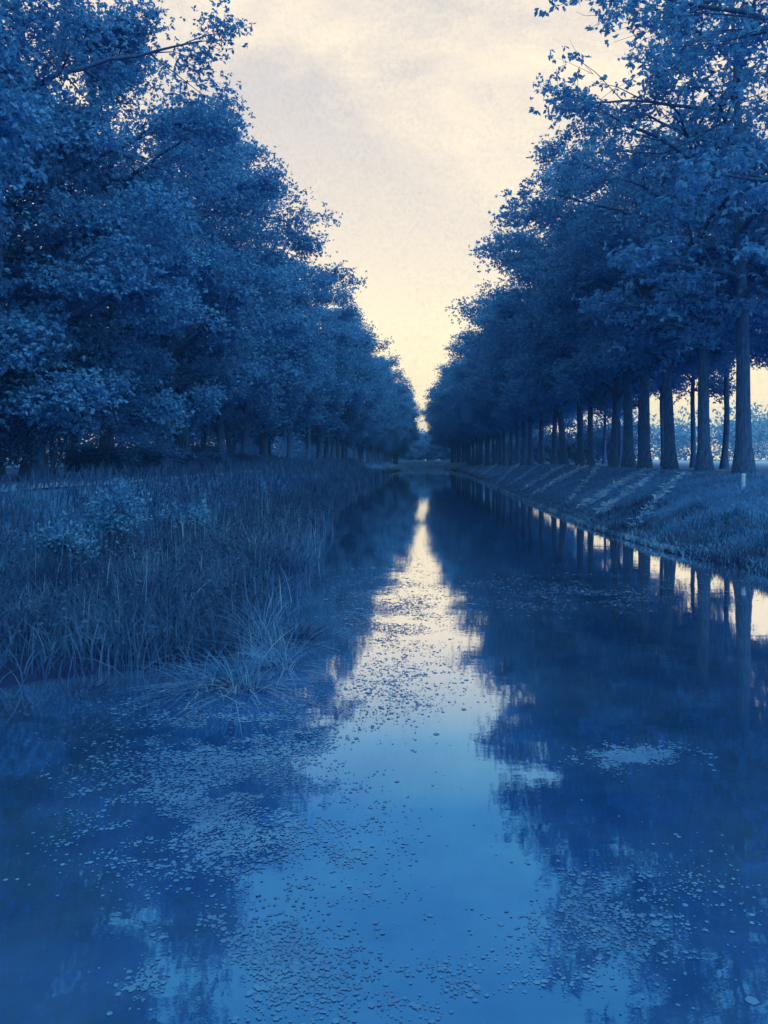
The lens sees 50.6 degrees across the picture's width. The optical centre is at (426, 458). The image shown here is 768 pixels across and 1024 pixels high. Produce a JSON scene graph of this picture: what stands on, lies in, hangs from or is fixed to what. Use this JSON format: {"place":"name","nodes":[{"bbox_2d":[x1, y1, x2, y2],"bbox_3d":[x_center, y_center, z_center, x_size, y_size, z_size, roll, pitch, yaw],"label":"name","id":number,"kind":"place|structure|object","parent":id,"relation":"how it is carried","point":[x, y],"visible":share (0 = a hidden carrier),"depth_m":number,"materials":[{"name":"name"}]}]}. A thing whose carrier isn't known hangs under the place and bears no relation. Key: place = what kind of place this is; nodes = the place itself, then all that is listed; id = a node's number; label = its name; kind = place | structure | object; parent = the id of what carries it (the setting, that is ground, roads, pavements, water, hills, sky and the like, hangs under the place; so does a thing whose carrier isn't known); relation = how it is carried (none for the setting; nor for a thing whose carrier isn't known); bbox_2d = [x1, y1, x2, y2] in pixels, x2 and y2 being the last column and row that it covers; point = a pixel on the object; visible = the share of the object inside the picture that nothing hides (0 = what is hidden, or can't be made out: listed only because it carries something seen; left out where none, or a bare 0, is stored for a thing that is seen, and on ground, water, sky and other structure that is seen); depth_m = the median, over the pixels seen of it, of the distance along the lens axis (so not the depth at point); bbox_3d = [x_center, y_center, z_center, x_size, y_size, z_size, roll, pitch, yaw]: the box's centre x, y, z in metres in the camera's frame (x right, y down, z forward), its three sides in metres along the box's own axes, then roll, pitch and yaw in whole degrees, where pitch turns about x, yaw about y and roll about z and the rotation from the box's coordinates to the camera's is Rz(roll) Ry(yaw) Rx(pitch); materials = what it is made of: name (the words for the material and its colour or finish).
{"place":"outdoors","nodes":[
{"label":"outdoors","id":0,"kind":"place"},
{"bbox_2d":[0,467,767,1023],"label":"water","id":1,"kind":"structure","parent":0,"point":[592,673],"depth_m":4.79,"materials":[{"name":"blue liquid"}]},
{"bbox_2d":[8,657,206,717],"bbox_3d":[-2.554,1.934,6.967,2.162,0.372,1.479,0,0,-28],"label":"reed tussock","id":2,"kind":"object","parent":1,"relation":"in","point":[89,691],"visible":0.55,"depth_m":6.94,"materials":[{"name":"blue plant"}]},
{"bbox_2d":[86,645,369,740],"bbox_3d":[-1.683,1.885,6.673,2.232,0.469,2.172,0,0,12],"label":"reed tussock","id":3,"kind":"object","parent":1,"relation":"in","point":[203,680],"visible":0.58,"depth_m":7.01,"materials":[{"name":"blue plant"}]},
{"bbox_2d":[59,628,416,753],"bbox_3d":[-1.591,1.814,6.907,2.684,0.612,2.631,0,0,27],"label":"reed tussock","id":4,"kind":"object","parent":1,"relation":"in","point":[246,680],"visible":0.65,"depth_m":6.98,"materials":[{"name":"blue plant"}]},
{"bbox_2d":[142,615,353,699],"bbox_3d":[-1.624,1.820,7.493,2.344,0.601,2.198,0,0,-31],"label":"reed tussock","id":5,"kind":"object","parent":1,"relation":"in","point":[280,660],"visible":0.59,"depth_m":7.77,"materials":[{"name":"plant"}]},
{"bbox_2d":[3,538,766,1023],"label":"floating weed","id":6,"kind":"object","parent":1,"relation":"on","point":[205,818],"visible":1,"depth_m":4.20,"materials":[{"name":"green plant"}]},
{"bbox_2d":[0,460,767,686],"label":"ground","id":7,"kind":"structure","parent":0,"point":[9,679],"depth_m":19.56,"materials":[{"name":"plant"}]},
{"bbox_2d":[0,375,60,472],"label":"bush","id":8,"kind":"object","parent":7,"relation":"on","point":[14,438],"visible":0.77,"depth_m":21.46,"materials":[{"name":"blue plant"}]},
{"bbox_2d":[0,40,79,302],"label":"broadleaf tree","id":9,"kind":"object","parent":7,"relation":"on","point":[27,233],"visible":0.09,"depth_m":24.34,"materials":[{"name":"blue plant"}]},
{"bbox_2d":[0,122,123,474],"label":"broadleaf tree","id":10,"kind":"object","parent":7,"relation":"on","point":[65,250],"visible":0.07,"depth_m":27.60,"materials":[{"name":"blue plant"}]},
{"bbox_2d":[0,331,124,478],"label":"bush","id":11,"kind":"object","parent":7,"relation":"on","point":[82,364],"visible":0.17,"depth_m":23.07,"materials":[{"name":"blue plant"}]},
{"bbox_2d":[25,508,105,569],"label":"flowering bush","id":12,"kind":"object","parent":7,"relation":"on","point":[57,537],"visible":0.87,"depth_m":12.61,"materials":[{"name":"blue plant"}]},
{"bbox_2d":[0,0,145,295],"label":"broadleaf tree","id":13,"kind":"object","parent":7,"relation":"on","point":[17,120],"visible":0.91,"depth_m":16.45,"materials":[{"name":"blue plant"}]},
{"bbox_2d":[44,439,144,473],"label":"bush","id":14,"kind":"object","parent":7,"relation":"on","point":[98,455],"visible":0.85,"depth_m":25.91,"materials":[{"name":"blue plant"}]},
{"bbox_2d":[7,151,200,471],"bbox_3d":[-15.550,-6.823,37.589,10.578,15.366,9.882,1,2,11],"label":"broadleaf tree","id":15,"kind":"object","parent":7,"relation":"on","point":[74,441],"depth_m":37.25,"materials":[{"name":"blue plant"}]},
{"bbox_2d":[35,235,188,439],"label":"broadleaf tree","id":16,"kind":"object","parent":7,"relation":"on","point":[124,427],"visible":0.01,"depth_m":43.49,"materials":[{"name":"blue plant"}]},
{"bbox_2d":[76,475,152,559],"bbox_3d":[-5.659,1.097,14.502,1.442,1.653,1.412,0,0,0],"label":"flowering bush","id":17,"kind":"object","parent":7,"relation":"on","point":[118,517],"visible":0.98,"depth_m":14.50,"materials":[{"name":"blue plant"}]},
{"bbox_2d":[0,0,255,480],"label":"broadleaf tree","id":18,"kind":"object","parent":7,"relation":"on","point":[184,263],"visible":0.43,"depth_m":22.46,"materials":[{"name":"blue plant"}]},
{"bbox_2d":[0,0,255,439],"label":"broadleaf tree","id":19,"kind":"object","parent":7,"relation":"on","point":[103,267],"visible":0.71,"depth_m":20.14,"materials":[{"name":"blue plant"}]},
{"bbox_2d":[58,439,203,474],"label":"bush","id":20,"kind":"object","parent":7,"relation":"on","point":[149,454],"visible":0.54,"depth_m":28.59,"materials":[{"name":"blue plant"}]},
{"bbox_2d":[0,0,278,476],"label":"broadleaf tree","id":21,"kind":"object","parent":7,"relation":"on","point":[154,412],"visible":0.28,"depth_m":26.49,"materials":[{"name":"blue plant"}]},
{"bbox_2d":[2,468,284,491],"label":"towpath","id":22,"kind":"structure","parent":7,"relation":"on","point":[14,487],"depth_m":20.04,"materials":[{"name":"blue soil"}]},
{"bbox_2d":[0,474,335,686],"bbox_3d":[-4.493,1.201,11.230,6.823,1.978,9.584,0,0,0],"label":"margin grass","id":23,"kind":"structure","parent":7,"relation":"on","point":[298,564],"depth_m":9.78,"materials":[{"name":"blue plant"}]},
{"bbox_2d":[1,397,352,467],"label":"woodland","id":24,"kind":"object","parent":7,"relation":"on","point":[279,447],"visible":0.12,"depth_m":77.93,"materials":[{"name":"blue plant"}]},
{"bbox_2d":[24,91,343,469],"bbox_3d":[-9.985,-6.683,33.201,12.030,15.097,12.314,1,0,21],"label":"broadleaf tree","id":25,"kind":"object","parent":7,"relation":"on","point":[225,376],"visible":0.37,"depth_m":32.36,"materials":[{"name":"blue plant"}]},
{"bbox_2d":[70,92,302,467],"bbox_3d":[-11.146,-7.085,35.493,10.943,15.896,10.224,-1,1,-41],"label":"broadleaf tree","id":26,"kind":"object","parent":7,"relation":"on","point":[184,438],"visible":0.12,"depth_m":35.70,"materials":[{"name":"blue plant"}]},
{"bbox_2d":[160,496,212,539],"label":"flowering bush","id":27,"kind":"object","parent":7,"relation":"on","point":[196,514],"visible":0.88,"depth_m":18.10,"materials":[{"name":"blue plant"}]},
{"bbox_2d":[173,450,214,468],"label":"bush","id":28,"kind":"object","parent":7,"relation":"on","point":[199,458],"visible":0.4,"depth_m":34.82,"materials":[{"name":"blue plant"}]},
{"bbox_2d":[0,456,388,670],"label":"bank grass","id":29,"kind":"structure","parent":7,"relation":"on","point":[355,473],"depth_m":18.56,"materials":[{"name":"plant"}]},
{"bbox_2d":[171,439,232,463],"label":"bush","id":30,"kind":"object","parent":7,"relation":"on","point":[209,446],"visible":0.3,"depth_m":40.17,"materials":[{"name":"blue plant"}]},
{"bbox_2d":[171,445,234,467],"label":"bush","id":31,"kind":"object","parent":7,"relation":"on","point":[216,456],"visible":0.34,"depth_m":38.03,"materials":[{"name":"blue plant"}]},
{"bbox_2d":[117,609,295,675],"bbox_3d":[-2.191,1.825,8.274,2.084,0.589,2.535,0,0,0],"label":"reed tussock","id":32,"kind":"object","parent":7,"relation":"on","point":[229,646],"visible":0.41,"depth_m":8.29,"materials":[{"name":"blue plant"}]},
{"bbox_2d":[206,329,260,452],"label":"broadleaf tree","id":33,"kind":"object","parent":7,"relation":"on","point":[252,431],"visible":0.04,"depth_m":72.61,"materials":[{"name":"blue plant"}]},
{"bbox_2d":[142,159,330,469],"bbox_3d":[-10.471,-7.258,40.827,11.088,16.239,11.941,0,0,-10],"label":"broadleaf tree","id":34,"kind":"object","parent":7,"relation":"on","point":[285,325],"visible":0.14,"depth_m":40.75,"materials":[{"name":"blue plant"}]},
{"bbox_2d":[214,449,272,464],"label":"bush","id":35,"kind":"object","parent":7,"relation":"on","point":[246,456],"visible":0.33,"depth_m":45.79,"materials":[{"name":"blue plant"}]},
{"bbox_2d":[213,346,276,453],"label":"broadleaf tree","id":36,"kind":"object","parent":7,"relation":"on","point":[228,442],"visible":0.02,"depth_m":65.65,"materials":[{"name":"blue plant"}]},
{"bbox_2d":[190,593,345,658],"bbox_3d":[-1.788,1.803,8.696,2.555,0.634,2.678,0,0,41],"label":"reed tussock","id":37,"kind":"object","parent":7,"relation":"on","point":[265,632],"visible":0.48,"depth_m":8.80,"materials":[{"name":"plant"}]},
{"bbox_2d":[197,219,375,458],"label":"broadleaf tree","id":38,"kind":"object","parent":7,"relation":"on","point":[302,350],"visible":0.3,"depth_m":46.88,"materials":[{"name":"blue plant"}]},
{"bbox_2d":[233,245,345,456],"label":"broadleaf tree","id":39,"kind":"object","parent":7,"relation":"on","point":[264,443],"visible":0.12,"depth_m":53.45,"materials":[{"name":"blue plant"}]},
{"bbox_2d":[252,264,364,460],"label":"broadleaf tree","id":40,"kind":"object","parent":7,"relation":"on","point":[315,402],"visible":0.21,"depth_m":60.03,"materials":[{"name":"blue plant"}]},
{"bbox_2d":[252,612,377,654],"bbox_3d":[-1.363,1.898,8.493,2.174,0.444,1.681,0,0,0],"label":"reed tussock","id":41,"kind":"object","parent":7,"relation":"on","point":[301,636],"visible":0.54,"depth_m":8.90,"materials":[{"name":"blue plant"}]},
{"bbox_2d":[279,281,379,459],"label":"broadleaf tree","id":42,"kind":"object","parent":7,"relation":"on","point":[339,390],"visible":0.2,"depth_m":67.25,"materials":[{"name":"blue plant"}]},
{"bbox_2d":[293,307,377,459],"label":"broadleaf tree","id":43,"kind":"object","parent":7,"relation":"on","point":[334,406],"visible":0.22,"depth_m":74.28,"materials":[{"name":"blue plant"}]},
{"bbox_2d":[305,324,380,459],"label":"broadleaf tree","id":44,"kind":"object","parent":7,"relation":"on","point":[338,431],"visible":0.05,"depth_m":78.99,"materials":[{"name":"blue plant"}]},
{"bbox_2d":[321,329,388,457],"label":"broadleaf tree","id":45,"kind":"object","parent":7,"relation":"on","point":[358,426],"visible":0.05,"depth_m":85.49,"materials":[{"name":"blue plant"}]},
{"bbox_2d":[319,306,395,458],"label":"broadleaf tree","id":46,"kind":"object","parent":7,"relation":"on","point":[351,416],"visible":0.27,"depth_m":82.14,"materials":[{"name":"blue plant"}]},
{"bbox_2d":[339,335,389,459],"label":"broadleaf tree","id":47,"kind":"object","parent":7,"relation":"on","point":[345,441],"visible":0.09,"depth_m":89.67,"materials":[{"name":"blue plant"}]},
{"bbox_2d":[345,352,391,457],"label":"broadleaf tree","id":48,"kind":"object","parent":7,"relation":"on","point":[359,434],"visible":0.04,"depth_m":93.32,"materials":[{"name":"blue plant"}]},
{"bbox_2d":[345,355,394,458],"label":"broadleaf tree","id":49,"kind":"object","parent":7,"relation":"on","point":[355,454],"visible":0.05,"depth_m":98.02,"materials":[{"name":"blue plant"}]},
{"bbox_2d":[347,355,396,460],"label":"broadleaf tree","id":50,"kind":"object","parent":7,"relation":"on","point":[372,428],"visible":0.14,"depth_m":102.11,"materials":[{"name":"blue plant"}]},
{"bbox_2d":[347,357,414,462],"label":"broadleaf tree","id":51,"kind":"object","parent":7,"relation":"on","point":[402,404],"visible":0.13,"depth_m":106.90,"materials":[{"name":"blue plant"}]},
{"bbox_2d":[364,355,400,465],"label":"broadleaf tree","id":52,"kind":"object","parent":7,"relation":"on","point":[368,461],"visible":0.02,"depth_m":113.72,"materials":[{"name":"blue plant"}]},
{"bbox_2d":[364,354,414,464],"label":"broadleaf tree","id":53,"kind":"object","parent":7,"relation":"on","point":[401,389],"visible":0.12,"depth_m":118.20,"materials":[{"name":"blue plant"}]},
{"bbox_2d":[374,368,415,460],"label":"broadleaf tree","id":54,"kind":"object","parent":7,"relation":"on","point":[405,399],"visible":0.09,"depth_m":134.60,"materials":[{"name":"blue plant"}]},
{"bbox_2d":[393,391,425,463],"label":"broadleaf tree","id":55,"kind":"object","parent":7,"relation":"on","point":[404,444],"visible":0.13,"depth_m":166.23,"materials":[{"name":"blue plant"}]},
{"bbox_2d":[402,438,428,460],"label":"broadleaf tree","id":56,"kind":"object","parent":7,"relation":"on","point":[415,450],"visible":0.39,"depth_m":202.36,"materials":[{"name":"blue plant"}]},
{"bbox_2d":[410,432,442,459],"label":"broadleaf tree","id":57,"kind":"object","parent":7,"relation":"on","point":[423,436],"visible":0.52,"depth_m":205.59,"materials":[{"name":"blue plant"}]},
{"bbox_2d":[364,428,546,460],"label":"end woodland","id":58,"kind":"object","parent":7,"relation":"on","point":[428,450],"visible":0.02,"depth_m":213.52,"materials":[{"name":"blue plant"}]},
{"bbox_2d":[433,369,484,465],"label":"broadleaf tree","id":59,"kind":"object","parent":7,"relation":"on","point":[481,463],"visible":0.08,"depth_m":113.99,"materials":[{"name":"blue plant"}]},
{"bbox_2d":[426,368,491,465],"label":"broadleaf tree","id":60,"kind":"object","parent":7,"relation":"on","point":[440,417],"visible":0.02,"depth_m":122.30,"materials":[{"name":"blue plant"}]},
{"bbox_2d":[435,360,509,464],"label":"broadleaf tree","id":61,"kind":"object","parent":7,"relation":"on","point":[460,425],"visible":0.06,"depth_m":101.44,"materials":[{"name":"blue plant"}]},
{"bbox_2d":[446,356,502,465],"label":"broadleaf tree","id":62,"kind":"object","parent":7,"relation":"on","point":[500,450],"visible":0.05,"depth_m":93.18,"materials":[{"name":"blue plant"}]},
{"bbox_2d":[439,355,514,465],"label":"broadleaf tree","id":63,"kind":"object","parent":7,"relation":"on","point":[487,462],"visible":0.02,"depth_m":106.12,"materials":[{"name":"blue plant"}]},
{"bbox_2d":[434,333,538,464],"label":"broadleaf tree","id":64,"kind":"object","parent":7,"relation":"on","point":[456,406],"visible":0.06,"depth_m":98.09,"materials":[{"name":"blue plant"}]},
{"bbox_2d":[439,339,538,465],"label":"broadleaf tree","id":65,"kind":"object","parent":7,"relation":"on","point":[451,389],"visible":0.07,"depth_m":88.61,"materials":[{"name":"blue plant"}]},
{"bbox_2d":[445,347,532,465],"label":"broadleaf tree","id":66,"kind":"object","parent":7,"relation":"on","point":[472,418],"visible":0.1,"depth_m":83.44,"materials":[{"name":"blue plant"}]},
{"bbox_2d":[462,327,537,465],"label":"broadleaf tree","id":67,"kind":"object","parent":7,"relation":"on","point":[523,460],"visible":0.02,"depth_m":75.70,"materials":[{"name":"blue plant"}]},
{"bbox_2d":[445,249,557,464],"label":"broadleaf tree","id":68,"kind":"object","parent":7,"relation":"on","point":[495,371],"visible":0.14,"depth_m":62.21,"materials":[{"name":"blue plant"}]},
{"bbox_2d":[442,304,566,465],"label":"broadleaf tree","id":69,"kind":"object","parent":7,"relation":"on","point":[463,353],"visible":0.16,"depth_m":79.68,"materials":[{"name":"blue plant"}]},
{"bbox_2d":[449,297,576,465],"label":"broadleaf tree","id":70,"kind":"object","parent":7,"relation":"on","point":[530,460],"visible":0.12,"depth_m":70.57,"materials":[{"name":"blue plant"}]},
{"bbox_2d":[469,248,587,464],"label":"broadleaf tree","id":71,"kind":"object","parent":7,"relation":"on","point":[563,455],"visible":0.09,"depth_m":56.62,"materials":[{"name":"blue plant"}]},
{"bbox_2d":[474,315,585,464],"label":"broadleaf tree","id":72,"kind":"object","parent":7,"relation":"on","point":[496,392],"visible":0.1,"depth_m":64.85,"materials":[{"name":"blue plant"}]},
{"bbox_2d":[465,200,649,465],"bbox_3d":[9.641,-7.185,51.082,12.715,15.858,14.086,1,-1,-34],"label":"broadleaf tree","id":73,"kind":"object","parent":7,"relation":"on","point":[580,453],"visible":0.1,"depth_m":52.17,"materials":[{"name":"blue plant"}]},
{"bbox_2d":[530,463,588,495],"bbox_3d":[7.238,1.085,43.356,1.079,1.674,8.490,0,0,28],"label":"grass swathe","id":74,"kind":"object","parent":7,"relation":"on","point":[560,479],"depth_m":42.56,"materials":[{"name":"blue plant"}]},
{"bbox_2d":[475,412,652,462],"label":"woodland","id":75,"kind":"object","parent":7,"relation":"on","point":[548,440],"visible":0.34,"depth_m":106.52,"materials":[{"name":"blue plant"}]},
{"bbox_2d":[480,221,650,466],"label":"broadleaf tree","id":76,"kind":"object","parent":7,"relation":"on","point":[531,383],"visible":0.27,"depth_m":47.60,"materials":[{"name":"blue plant"}]},
{"bbox_2d":[456,472,683,552],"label":"shelf grass","id":77,"kind":"structure","parent":7,"relation":"on","point":[643,542],"depth_m":22.98,"materials":[{"name":"plant"}]},
{"bbox_2d":[469,159,694,467],"bbox_3d":[10.104,-7.559,40.296,12.157,16.663,12.193,0,0,-32],"label":"broadleaf tree","id":78,"kind":"object","parent":7,"relation":"on","point":[628,454],"visible":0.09,"depth_m":40.37,"materials":[{"name":"blue plant"}]},
{"bbox_2d":[468,161,734,466],"bbox_3d":[10.482,-7.853,45.143,14.321,17.231,12.831,2,0,39],"label":"broadleaf tree","id":79,"kind":"object","parent":7,"relation":"on","point":[569,377],"visible":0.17,"depth_m":44.40,"materials":[{"name":"blue plant"}]},
{"bbox_2d":[586,402,622,463],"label":"broadleaf tree","id":80,"kind":"object","parent":7,"relation":"on","point":[604,459],"visible":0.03,"depth_m":70.80,"materials":[{"name":"blue plant"}]},
{"bbox_2d":[593,429,622,462],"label":"bush","id":81,"kind":"object","parent":7,"relation":"on","point":[599,443],"visible":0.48,"depth_m":83.62,"materials":[{"name":"blue plant"}]},
{"bbox_2d":[489,135,730,468],"bbox_3d":[10.125,-7.080,36.902,11.579,15.672,11.496,0,0,28],"label":"broadleaf tree","id":82,"kind":"object","parent":7,"relation":"on","point":[644,459],"visible":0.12,"depth_m":36.75,"materials":[{"name":"blue plant"}]},
{"bbox_2d":[573,468,652,509],"bbox_3d":[7.285,1.099,31.137,1.197,1.534,7.011,0,0,37],"label":"grass swathe","id":83,"kind":"object","parent":7,"relation":"on","point":[599,494],"depth_m":30.64,"materials":[{"name":"blue plant"}]},
{"bbox_2d":[478,463,767,578],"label":"bank grass","id":84,"kind":"structure","parent":7,"relation":"on","point":[547,466],"depth_m":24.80,"materials":[{"name":"blue plant"}]},
{"bbox_2d":[591,469,660,517],"bbox_3d":[7.184,1.163,28.581,0.905,1.482,7.994,0,0,29],"label":"grass swathe","id":85,"kind":"object","parent":7,"relation":"on","point":[611,502],"depth_m":27.89,"materials":[{"name":"blue plant"}]},
{"bbox_2d":[488,121,767,470],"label":"broadleaf tree","id":86,"kind":"object","parent":7,"relation":"on","point":[579,282],"visible":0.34,"depth_m":32.74,"materials":[{"name":"blue plant"}]},
{"bbox_2d":[494,0,767,471],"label":"broadleaf tree","id":87,"kind":"object","parent":7,"relation":"on","point":[704,457],"visible":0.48,"depth_m":28.49,"materials":[{"name":"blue plant"}]},
{"bbox_2d":[590,322,672,458],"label":"broadleaf tree","id":88,"kind":"object","parent":7,"relation":"on","point":[653,388],"visible":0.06,"depth_m":58.05,"materials":[{"name":"blue plant"}]},
{"bbox_2d":[529,0,767,474],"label":"broadleaf tree","id":89,"kind":"object","parent":7,"relation":"on","point":[746,288],"visible":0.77,"depth_m":24.53,"materials":[{"name":"blue plant"}]},
{"bbox_2d":[534,0,767,262],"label":"broadleaf tree","id":90,"kind":"object","parent":7,"relation":"on","point":[757,31],"visible":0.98,"depth_m":17.75,"materials":[{"name":"blue plant"}]},
{"bbox_2d":[624,471,690,526],"bbox_3d":[7.247,1.142,24.925,0.772,1.414,8.667,0,0,27],"label":"grass swathe","id":91,"kind":"object","parent":7,"relation":"on","point":[665,490],"depth_m":24.19,"materials":[{"name":"plant"}]},
{"bbox_2d":[571,400,767,460],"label":"distant woodland","id":92,"kind":"object","parent":7,"relation":"on","point":[759,433],"visible":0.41,"depth_m":198.89,"materials":[{"name":"blue plant"}]},
{"bbox_2d":[621,350,732,465],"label":"broadleaf tree","id":93,"kind":"object","parent":7,"relation":"on","point":[679,389],"visible":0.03,"depth_m":51.34,"materials":[{"name":"blue plant"}]},
{"bbox_2d":[632,302,760,467],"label":"broadleaf tree","id":94,"kind":"object","parent":7,"relation":"on","point":[717,388],"visible":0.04,"depth_m":45.51,"materials":[{"name":"blue plant"}]},
{"bbox_2d":[634,195,765,468],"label":"broadleaf tree","id":95,"kind":"object","parent":7,"relation":"on","point":[724,458],"visible":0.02,"depth_m":40.49,"materials":[{"name":"blue plant"}]},
{"bbox_2d":[684,201,767,371],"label":"broadleaf tree","id":96,"kind":"object","parent":7,"relation":"on","point":[758,353],"visible":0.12,"depth_m":35.42,"materials":[{"name":"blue plant"}]},
{"bbox_2d":[711,121,767,347],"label":"broadleaf tree","id":97,"kind":"object","parent":7,"relation":"on","point":[757,147],"visible":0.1,"depth_m":29.30,"materials":[{"name":"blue plant"}]},
{"bbox_2d":[0,0,767,459],"label":"sky","id":98,"kind":"structure","parent":0,"point":[408,119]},
{"bbox_2d":[381,459,466,469],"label":"end grass","id":99,"kind":"structure","parent":0,"point":[403,465],"depth_m":183.34,"materials":[{"name":"plant"}]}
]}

